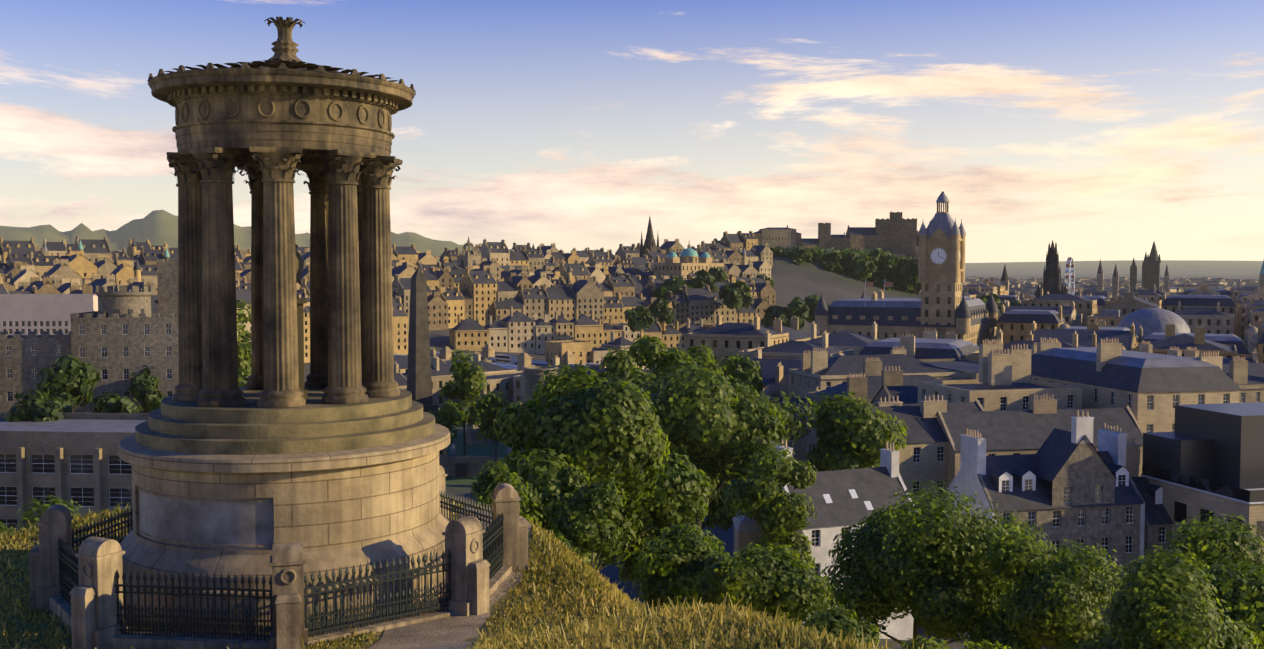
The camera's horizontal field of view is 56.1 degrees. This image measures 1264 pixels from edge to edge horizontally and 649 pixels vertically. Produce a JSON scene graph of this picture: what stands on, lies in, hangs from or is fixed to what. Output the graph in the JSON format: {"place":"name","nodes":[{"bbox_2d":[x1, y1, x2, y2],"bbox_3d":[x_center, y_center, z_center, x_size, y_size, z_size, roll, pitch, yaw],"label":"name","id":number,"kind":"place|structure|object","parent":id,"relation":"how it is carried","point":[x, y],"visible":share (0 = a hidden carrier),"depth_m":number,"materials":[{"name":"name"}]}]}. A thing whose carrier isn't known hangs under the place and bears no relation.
{"place":"outdoors","nodes":[
{"label":"outdoors","id":0,"kind":"place"},
{"bbox_2d":[0,210,1262,648],"bbox_3d":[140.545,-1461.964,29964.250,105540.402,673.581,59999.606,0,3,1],"label":"terrain","id":1,"kind":"structure","parent":0,"point":[790,278],"depth_m":957.08,"materials":[{"name":"green plant"}]},
{"bbox_2d":[0,294,97,334],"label":"office block","id":2,"kind":"structure","parent":1,"relation":"on","point":[37,313],"depth_m":347.91,"materials":[{"name":"concrete"}]},
{"bbox_2d":[0,412,148,531],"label":"office building","id":3,"kind":"structure","parent":1,"relation":"on","point":[74,457],"depth_m":157.69,"materials":[{"name":"concrete"}]},
{"bbox_2d":[0,259,178,412],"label":"castellated stone building","id":4,"kind":"structure","parent":1,"relation":"on","point":[121,335],"depth_m":200.96,"materials":[{"name":"stone"}]},
{"bbox_2d":[28,17,528,648],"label":"dugald stewart monument","id":5,"kind":"object","parent":1,"relation":"on","point":[278,501],"visible":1,"depth_m":19.95,"materials":[{"name":"stone"}]},
{"bbox_2d":[0,230,775,369],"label":"city buildings","id":6,"kind":"structure","parent":1,"relation":"on","point":[551,301],"depth_m":663.44,"materials":[{"name":"stone"}]},
{"bbox_2d":[407,266,438,412],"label":"obelisk","id":7,"kind":"object","parent":1,"relation":"on","point":[419,382],"visible":0.52,"depth_m":261.50,"materials":[{"name":"stone"}]},
{"bbox_2d":[367,508,531,648],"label":"gravel path","id":8,"kind":"structure","parent":1,"relation":"on","point":[449,632],"depth_m":18.68,"materials":[{"name":"grey gravel"}]},
{"bbox_2d":[0,499,972,648],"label":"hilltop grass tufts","id":9,"kind":"object","parent":1,"relation":"on","point":[711,626],"visible":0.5,"depth_m":18.29,"materials":[{"name":"plant"}]},
{"bbox_2d":[450,236,527,270],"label":"church","id":10,"kind":"structure","parent":1,"relation":"on","point":[464,260],"depth_m":746.78,"materials":[{"name":"stone"}]},
{"bbox_2d":[439,403,548,476],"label":"road","id":11,"kind":"structure","parent":1,"relation":"on","point":[462,466],"depth_m":219.27,"materials":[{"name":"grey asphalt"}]},
{"bbox_2d":[0,245,1043,421],"bbox_3d":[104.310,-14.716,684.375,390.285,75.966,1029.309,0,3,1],"label":"city trees","id":12,"kind":"object","parent":1,"relation":"on","point":[53,399],"depth_m":634.50,"materials":[{"name":"green plant"}]},
{"bbox_2d":[394,344,654,370],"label":"buildings","id":13,"kind":"structure","parent":1,"relation":"on","point":[521,361],"depth_m":502.96,"materials":[{"name":"stone"}]},
{"bbox_2d":[523,366,558,401],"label":"building wall","id":14,"kind":"structure","parent":1,"relation":"on","point":[533,375],"depth_m":255.88,"materials":[{"name":"concrete"}]},
{"bbox_2d":[236,300,908,621],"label":"trees","id":15,"kind":"object","parent":1,"relation":"on","point":[642,435],"depth_m":91.58,"materials":[{"name":"green plant"}]},
{"bbox_2d":[304,346,843,466],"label":"buildings","id":16,"kind":"structure","parent":1,"relation":"on","point":[509,383],"depth_m":328.38,"materials":[{"name":"stone"}]},
{"bbox_2d":[0,460,1263,648],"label":"hillside bushes","id":17,"kind":"object","parent":1,"relation":"on","point":[1004,584],"depth_m":37.62,"materials":[{"name":"green plant"}]},
{"bbox_2d":[640,217,659,256],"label":"church spire","id":18,"kind":"structure","parent":1,"relation":"on","point":[650,244],"depth_m":955.07,"materials":[{"name":"stone"}]},
{"bbox_2d":[654,241,723,279],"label":"domed building","id":19,"kind":"structure","parent":1,"relation":"on","point":[687,261],"depth_m":797.78,"materials":[{"name":"stone"}]},
{"bbox_2d":[814,191,997,346],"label":"clock tower hotel","id":20,"kind":"structure","parent":1,"relation":"on","point":[940,306],"depth_m":429.18,"materials":[{"name":"stone"}]},
{"bbox_2d":[686,278,1263,363],"bbox_3d":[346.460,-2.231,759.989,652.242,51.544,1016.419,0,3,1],"label":"city buildings","id":21,"kind":"structure","parent":1,"relation":"on","point":[1222,321],"depth_m":338.86,"materials":[{"name":"stone"}]},
{"bbox_2d":[732,337,1263,648],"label":"city buildings","id":22,"kind":"structure","parent":1,"relation":"on","point":[1111,446],"depth_m":131.06,"materials":[{"name":"stone"}]},
{"bbox_2d":[1036,240,1066,297],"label":"scott monument","id":23,"kind":"object","parent":1,"relation":"on","point":[1052,278],"visible":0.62,"depth_m":683.53,"materials":[{"name":"stone"}]},
{"bbox_2d":[1065,257,1074,294],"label":"ferris wheel","id":24,"kind":"object","parent":1,"relation":"on","point":[1070,264],"visible":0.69,"depth_m":755.33,"materials":[{"name":"metal"}]},
{"bbox_2d":[962,276,1258,298],"bbox_3d":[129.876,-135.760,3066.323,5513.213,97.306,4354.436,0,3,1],"label":"distant city blocks","id":25,"kind":"structure","parent":1,"relation":"on","point":[1086,286],"depth_m":3167.29,"materials":[{"name":"stone"}]},
{"bbox_2d":[1000,242,1263,297],"bbox_3d":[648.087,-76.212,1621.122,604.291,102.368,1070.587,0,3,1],"label":"church spires","id":26,"kind":"object","parent":1,"relation":"on","point":[1151,269],"visible":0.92,"depth_m":2124.93,"materials":[{"name":"stone"}]},
{"bbox_2d":[1048,308,1257,357],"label":"dome","id":27,"kind":"structure","parent":1,"relation":"on","point":[1150,320],"depth_m":395.64,"materials":[{"name":"metal"}]},
{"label":"castle crag","id":28,"kind":"structure","parent":1,"relation":"on","visible":0},
{"bbox_2d":[753,211,918,258],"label":"castle","id":29,"kind":"structure","parent":28,"relation":"on","point":[896,233],"depth_m":1244.37,"materials":[{"name":"stone"}]},
{"bbox_2d":[0,0,1263,262],"label":"sky","id":30,"kind":"structure","parent":0,"point":[1105,130],"materials":[{"name":"blue"}]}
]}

